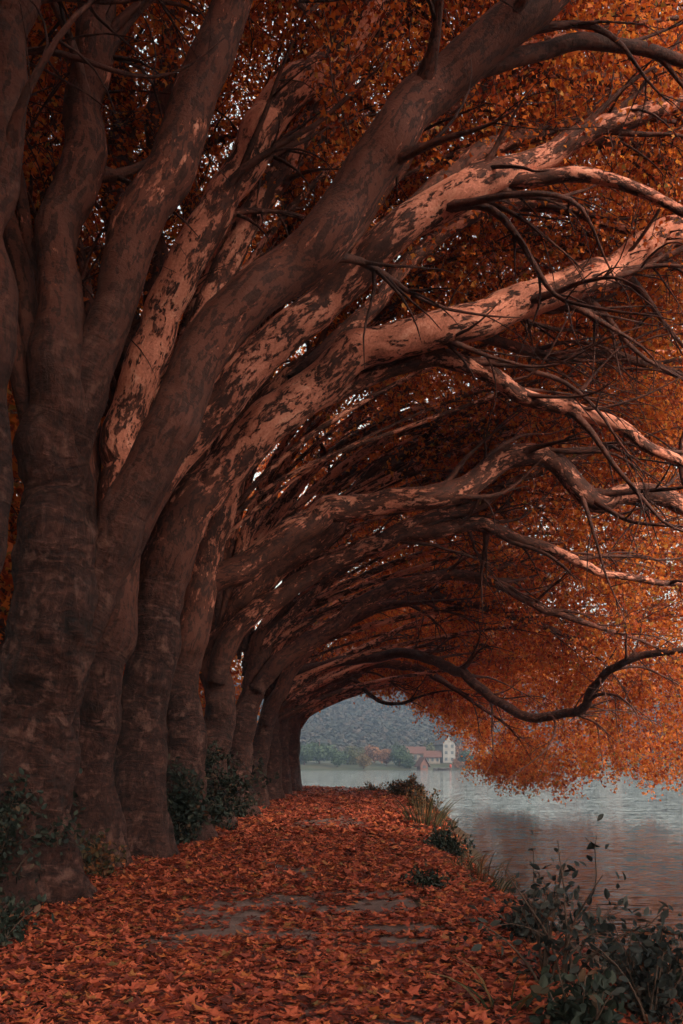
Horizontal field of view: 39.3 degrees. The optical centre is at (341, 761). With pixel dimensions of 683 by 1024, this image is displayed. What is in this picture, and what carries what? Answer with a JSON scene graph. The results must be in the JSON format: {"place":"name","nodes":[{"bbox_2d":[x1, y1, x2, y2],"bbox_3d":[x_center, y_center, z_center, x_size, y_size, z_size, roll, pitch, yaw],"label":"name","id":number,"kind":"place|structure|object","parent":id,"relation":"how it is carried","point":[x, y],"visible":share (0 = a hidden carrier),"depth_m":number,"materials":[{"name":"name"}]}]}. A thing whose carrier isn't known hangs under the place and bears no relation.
{"place":"outdoors","nodes":[
{"label":"outdoors","id":0,"kind":"place"},
{"bbox_2d":[55,789,476,1023],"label":"path","id":1,"kind":"structure","parent":0,"point":[236,919],"depth_m":8.68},
{"bbox_2d":[0,788,682,1023],"bbox_3d":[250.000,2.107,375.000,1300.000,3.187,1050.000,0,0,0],"label":"ground","id":2,"kind":"structure","parent":0,"point":[476,852],"depth_m":8.88,"materials":[{"name":"soil"}]},
{"bbox_2d":[0,887,54,953],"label":"undergrowth","id":3,"kind":"object","parent":2,"relation":"on","point":[8,930],"visible":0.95,"depth_m":7.69,"materials":[{"name":"green plant"}]},
{"bbox_2d":[0,768,106,883],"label":"undergrowth","id":4,"kind":"object","parent":2,"relation":"on","point":[8,814],"visible":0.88,"depth_m":9.27,"materials":[{"name":"green plant"}]},
{"bbox_2d":[73,767,85,809],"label":"undergrowth","id":5,"kind":"object","parent":2,"relation":"on","point":[74,792],"visible":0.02,"depth_m":12.23,"materials":[{"name":"green plant"}]},
{"bbox_2d":[0,1,204,627],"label":"plane tree","id":6,"kind":"object","parent":2,"relation":"on","point":[14,425],"visible":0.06,"depth_m":14.02,"materials":[{"name":"orange plant"}]},
{"bbox_2d":[79,828,130,880],"bbox_3d":[-3.132,1.194,12.161,0.839,0.734,0.927,0,0,0],"label":"bush","id":7,"kind":"object","parent":2,"relation":"on","point":[98,867],"visible":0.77,"depth_m":12.07,"materials":[{"name":"green plant"}]},
{"bbox_2d":[0,107,271,673],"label":"plane tree","id":8,"kind":"object","parent":2,"relation":"on","point":[7,594],"visible":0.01,"depth_m":20.74,"materials":[{"name":"brown plant"}]},
{"bbox_2d":[0,0,276,573],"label":"plane tree","id":9,"kind":"object","parent":2,"relation":"on","point":[18,18],"visible":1,"depth_m":8.52,"materials":[{"name":"brown plant"}]},
{"bbox_2d":[18,321,301,763],"bbox_3d":[-9.189,-6.004,28.988,17.644,15.410,15.653,0,0,-24],"label":"plane tree","id":10,"kind":"object","parent":2,"relation":"on","point":[237,671],"depth_m":35.35,"materials":[{"name":"brown plant"}]},
{"bbox_2d":[123,479,261,739],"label":"plane tree","id":11,"kind":"object","parent":2,"relation":"on","point":[235,678],"depth_m":44.74,"materials":[{"name":"brown plant"}]},
{"bbox_2d":[166,753,233,844],"bbox_3d":[-2.971,0.704,16.949,1.992,1.698,1.964,0,0,0],"label":"bush","id":12,"kind":"object","parent":2,"relation":"on","point":[185,810],"visible":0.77,"depth_m":16.48,"materials":[{"name":"green plant"}]},
{"bbox_2d":[205,737,279,829],"bbox_3d":[-2.761,0.489,20.157,2.516,2.113,2.449,0,0,-15],"label":"bush","id":13,"kind":"object","parent":2,"relation":"on","point":[227,783],"visible":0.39,"depth_m":19.87,"materials":[{"name":"green plant"}]},
{"bbox_2d":[232,784,262,817],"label":"bush","id":14,"kind":"object","parent":2,"relation":"on","point":[243,812],"visible":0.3,"depth_m":24.26,"materials":[{"name":"green plant"}]},
{"bbox_2d":[198,415,366,715],"bbox_3d":[-7.622,-6.020,37.457,17.553,15.442,14.768,0,0,34],"label":"plane tree","id":15,"kind":"object","parent":2,"relation":"on","point":[261,463],"depth_m":36.47,"materials":[{"name":"brown plant"}]},
{"bbox_2d":[0,0,682,914],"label":"plane tree","id":16,"kind":"object","parent":2,"relation":"on","point":[74,554],"visible":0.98,"depth_m":9.90,"materials":[{"name":"brown plant"}]},
{"bbox_2d":[0,785,682,1023],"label":"fallen leaves","id":17,"kind":"object","parent":2,"relation":"on","point":[257,836],"visible":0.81,"depth_m":7.79,"materials":[{"name":"orange plant"}]},
{"bbox_2d":[0,60,682,826],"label":"plane tree","id":18,"kind":"object","parent":2,"relation":"on","point":[240,612],"visible":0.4,"depth_m":21.53,"materials":[{"name":"brown plant"}]},
{"bbox_2d":[8,0,682,840],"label":"plane tree","id":19,"kind":"object","parent":2,"relation":"on","point":[214,572],"visible":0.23,"depth_m":17.87,"materials":[{"name":"brown plant"}]},
{"bbox_2d":[8,200,682,814],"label":"plane tree","id":20,"kind":"object","parent":2,"relation":"on","point":[262,668],"visible":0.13,"depth_m":25.66,"materials":[{"name":"brown plant"}]},
{"bbox_2d":[15,0,682,868],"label":"plane tree","id":21,"kind":"object","parent":2,"relation":"on","point":[485,178],"visible":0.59,"depth_m":13.34,"materials":[{"name":"brown plant"}]},
{"bbox_2d":[24,0,682,859],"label":"plane tree","id":22,"kind":"object","parent":2,"relation":"on","point":[326,372],"visible":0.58,"depth_m":14.80,"materials":[{"name":"brown plant"}]},
{"bbox_2d":[356,781,386,790],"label":"bush","id":23,"kind":"object","parent":2,"relation":"on","point":[371,787],"visible":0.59,"depth_m":45.70,"materials":[{"name":"green plant"}]},
{"bbox_2d":[381,773,425,795],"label":"bush","id":24,"kind":"object","parent":2,"relation":"on","point":[399,788],"visible":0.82,"depth_m":39.77,"materials":[{"name":"green plant"}]},
{"bbox_2d":[199,487,633,788],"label":"plane tree","id":25,"kind":"object","parent":2,"relation":"on","point":[388,692],"visible":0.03,"depth_m":50.79,"materials":[{"name":"orange plant"}]},
{"bbox_2d":[381,788,461,826],"bbox_3d":[1.897,1.072,22.603,1.899,0.943,1.642,0,0,30],"label":"grass tuft","id":26,"kind":"object","parent":2,"relation":"on","point":[428,821],"visible":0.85,"depth_m":22.50,"materials":[{"name":"green plant"}]},
{"bbox_2d":[404,786,441,809],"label":"bush","id":27,"kind":"object","parent":2,"relation":"on","point":[423,794],"visible":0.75,"depth_m":30.80,"materials":[{"name":"green plant"}]},
{"bbox_2d":[400,858,454,888],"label":"bush","id":28,"kind":"object","parent":2,"relation":"on","point":[420,877],"visible":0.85,"depth_m":11.27,"materials":[{"name":"green plant"}]},
{"bbox_2d":[411,804,457,817],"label":"grass tuft","id":29,"kind":"object","parent":2,"relation":"on","point":[436,811],"visible":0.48,"depth_m":26.50,"materials":[{"name":"green plant"}]},
{"bbox_2d":[428,815,464,828],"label":"grass tuft","id":30,"kind":"object","parent":2,"relation":"on","point":[448,821],"visible":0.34,"depth_m":24.36,"materials":[{"name":"green plant"}]},
{"bbox_2d":[236,444,657,801],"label":"plane tree","id":31,"kind":"object","parent":2,"relation":"on","point":[294,724],"visible":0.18,"depth_m":45.59,"materials":[{"name":"orange plant"}]},
{"bbox_2d":[417,820,476,855],"bbox_3d":[1.919,1.420,17.485,1.088,0.731,0.945,0,0,0],"label":"bush","id":32,"kind":"object","parent":2,"relation":"on","point":[444,842],"visible":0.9,"depth_m":17.34,"materials":[{"name":"green plant"}]},
{"bbox_2d":[424,831,476,849],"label":"grass tuft","id":33,"kind":"object","parent":2,"relation":"on","point":[462,839],"visible":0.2,"depth_m":19.49,"materials":[{"name":"green plant"}]},
{"bbox_2d":[239,270,682,806],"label":"plane tree","id":34,"kind":"object","parent":2,"relation":"on","point":[277,691],"visible":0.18,"depth_m":30.42,"materials":[{"name":"orange plant"}]},
{"bbox_2d":[242,399,682,804],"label":"plane tree","id":35,"kind":"object","parent":2,"relation":"on","point":[407,665],"visible":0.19,"depth_m":40.52,"materials":[{"name":"orange plant"}]},
{"bbox_2d":[244,358,682,799],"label":"plane tree","id":36,"kind":"object","parent":2,"relation":"on","point":[512,665],"visible":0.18,"depth_m":34.91,"materials":[{"name":"orange plant"}]},
{"bbox_2d":[441,848,489,867],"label":"grass tuft","id":37,"kind":"object","parent":2,"relation":"on","point":[472,859],"visible":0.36,"depth_m":15.97,"materials":[{"name":"green plant"}]},
{"bbox_2d":[432,852,515,879],"bbox_3d":[2.006,1.495,14.238,1.445,0.454,1.427,0,0,0],"label":"grass tuft","id":38,"kind":"object","parent":2,"relation":"on","point":[482,863],"visible":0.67,"depth_m":14.16,"materials":[{"name":"green plant"}]},
{"bbox_2d":[443,869,527,893],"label":"grass tuft","id":39,"kind":"object","parent":2,"relation":"on","point":[499,885],"visible":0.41,"depth_m":12.55,"materials":[{"name":"green plant"}]},
{"bbox_2d":[418,952,578,1016],"bbox_3d":[0.987,1.338,5.882,1.148,0.406,1.158,0,0,-27],"label":"grass tuft","id":40,"kind":"object","parent":2,"relation":"on","point":[528,999],"visible":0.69,"depth_m":5.74,"materials":[{"name":"green plant"}]},
{"bbox_2d":[483,887,563,943],"bbox_3d":[1.653,1.373,8.421,0.756,0.593,0.784,0,0,37],"label":"shrub","id":41,"kind":"object","parent":2,"relation":"on","point":[515,917],"visible":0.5,"depth_m":8.39,"materials":[{"name":"green plant"}]},
{"bbox_2d":[503,955,634,1023],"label":"shrub","id":42,"kind":"object","parent":2,"relation":"on","point":[577,1006],"visible":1,"depth_m":5.14,"materials":[{"name":"green plant"}]},
{"bbox_2d":[463,814,681,986],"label":"shrub","id":43,"kind":"object","parent":2,"relation":"on","point":[554,905],"visible":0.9,"depth_m":6.40,"materials":[{"name":"green plant"}]},
{"bbox_2d":[568,888,682,1023],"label":"shrub","id":44,"kind":"object","parent":2,"relation":"on","point":[653,990],"visible":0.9,"depth_m":5.98,"materials":[{"name":"green plant"}]},
{"bbox_2d":[587,909,682,1009],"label":"shrub","id":45,"kind":"object","parent":2,"relation":"on","point":[633,937],"visible":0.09,"depth_m":7.28,"materials":[{"name":"green plant"}]},
{"bbox_2d":[15,0,682,758],"label":"sky","id":46,"kind":"structure","parent":0,"point":[155,40],"materials":[{"name":"white"}]},
{"bbox_2d":[300,758,680,769],"bbox_3d":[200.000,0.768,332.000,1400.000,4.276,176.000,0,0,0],"label":"shore","id":47,"kind":"structure","parent":0,"point":[327,765],"depth_m":263.54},
{"bbox_2d":[299,743,313,764],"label":"shore tree","id":48,"kind":"object","parent":47,"relation":"on","point":[305,755],"visible":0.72,"depth_m":266.41,"materials":[{"name":"green plant"}]},
{"bbox_2d":[305,739,336,763],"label":"shore tree","id":49,"kind":"object","parent":47,"relation":"on","point":[320,752],"visible":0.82,"depth_m":271.07,"materials":[{"name":"green plant"}]},
{"bbox_2d":[327,747,350,766],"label":"shore tree","id":50,"kind":"object","parent":47,"relation":"on","point":[337,758],"visible":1,"depth_m":260.78,"materials":[{"name":"green plant"}]},
{"bbox_2d":[343,746,364,764],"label":"shore tree","id":51,"kind":"object","parent":47,"relation":"on","point":[352,753],"visible":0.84,"depth_m":268.69,"materials":[{"name":"green plant"}]},
{"bbox_2d":[355,752,371,768],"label":"shore tree","id":52,"kind":"object","parent":47,"relation":"on","point":[364,761],"visible":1,"depth_m":255.12,"materials":[{"name":"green plant"}]},
{"bbox_2d":[364,744,381,762],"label":"shore tree","id":53,"kind":"object","parent":47,"relation":"on","point":[370,750],"visible":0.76,"depth_m":274.73,"materials":[{"name":"orange plant"}]},
{"bbox_2d":[373,749,392,765],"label":"shore tree","id":54,"kind":"object","parent":47,"relation":"on","point":[383,754],"visible":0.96,"depth_m":264.89,"materials":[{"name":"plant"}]},
{"bbox_2d":[389,743,412,766],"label":"shore tree","id":55,"kind":"object","parent":47,"relation":"on","point":[399,754],"visible":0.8,"depth_m":263.44,"materials":[{"name":"green plant"}]},
{"bbox_2d":[400,752,415,768],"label":"shore tree","id":56,"kind":"object","parent":47,"relation":"on","point":[408,761],"visible":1,"depth_m":257.53,"materials":[{"name":"green plant"}]},
{"bbox_2d":[403,747,425,762],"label":"house","id":57,"kind":"structure","parent":47,"relation":"on","point":[417,752],"depth_m":281.29,"materials":[{"name":"red tile"}]},
{"bbox_2d":[414,757,430,769],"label":"lakeside hut","id":58,"kind":"object","parent":47,"relation":"on","point":[422,763],"visible":1,"depth_m":254.12,"materials":[{"name":"red wood"}]},
{"bbox_2d":[423,742,434,750],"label":"shore tree","id":59,"kind":"object","parent":47,"relation":"on","point":[428,747],"visible":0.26,"depth_m":291.33,"materials":[{"name":"green plant"}]},
{"bbox_2d":[423,751,441,763],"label":"house","id":60,"kind":"structure","parent":47,"relation":"on","point":[433,757],"depth_m":273.57,"materials":[{"name":"red tile"}]},
{"bbox_2d":[433,734,457,762],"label":"house","id":61,"kind":"structure","parent":47,"relation":"on","point":[447,747],"depth_m":274.71,"materials":[{"name":"paint"}]},
{"bbox_2d":[451,758,464,768],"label":"shore tree","id":62,"kind":"object","parent":47,"relation":"on","point":[457,764],"visible":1,"depth_m":255.63,"materials":[{"name":"orange plant"}]},
{"bbox_2d":[455,743,468,758],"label":"shore tree","id":63,"kind":"object","parent":47,"relation":"on","point":[458,749],"visible":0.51,"depth_m":288.64,"materials":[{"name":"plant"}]},
{"bbox_2d":[459,750,475,766],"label":"shore tree","id":64,"kind":"object","parent":47,"relation":"on","point":[463,759],"visible":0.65,"depth_m":260.82,"materials":[{"name":"green plant"}]},
{"bbox_2d":[461,738,489,754],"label":"house","id":65,"kind":"structure","parent":47,"relation":"on","point":[472,745],"depth_m":297.29,"materials":[{"name":"grey tile"}]},
{"bbox_2d":[554,749,578,762],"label":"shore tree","id":66,"kind":"object","parent":47,"relation":"on","point":[571,757],"visible":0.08,"depth_m":268.97,"materials":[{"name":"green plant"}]},
{"bbox_2d":[591,744,627,762],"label":"house","id":67,"kind":"structure","parent":47,"relation":"on","point":[608,756],"depth_m":272.54,"materials":[{"name":"white tile"}]},
{"bbox_2d":[301,770,682,983],"bbox_3d":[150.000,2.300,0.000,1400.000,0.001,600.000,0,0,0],"label":"lake water","id":68,"kind":"structure","parent":0,"point":[637,831],"depth_m":30.82,"materials":[{"name":"grey liquid"}]},
{"bbox_3d":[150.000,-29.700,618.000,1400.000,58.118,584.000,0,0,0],"label":"hill","id":69,"kind":"structure","parent":0,"visible":0},
{"bbox_2d":[200,680,682,756],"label":"hillside forest","id":70,"kind":"object","parent":69,"relation":"on","point":[346,723],"visible":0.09,"depth_m":420.55,"materials":[{"name":"grey plant"}]}
]}

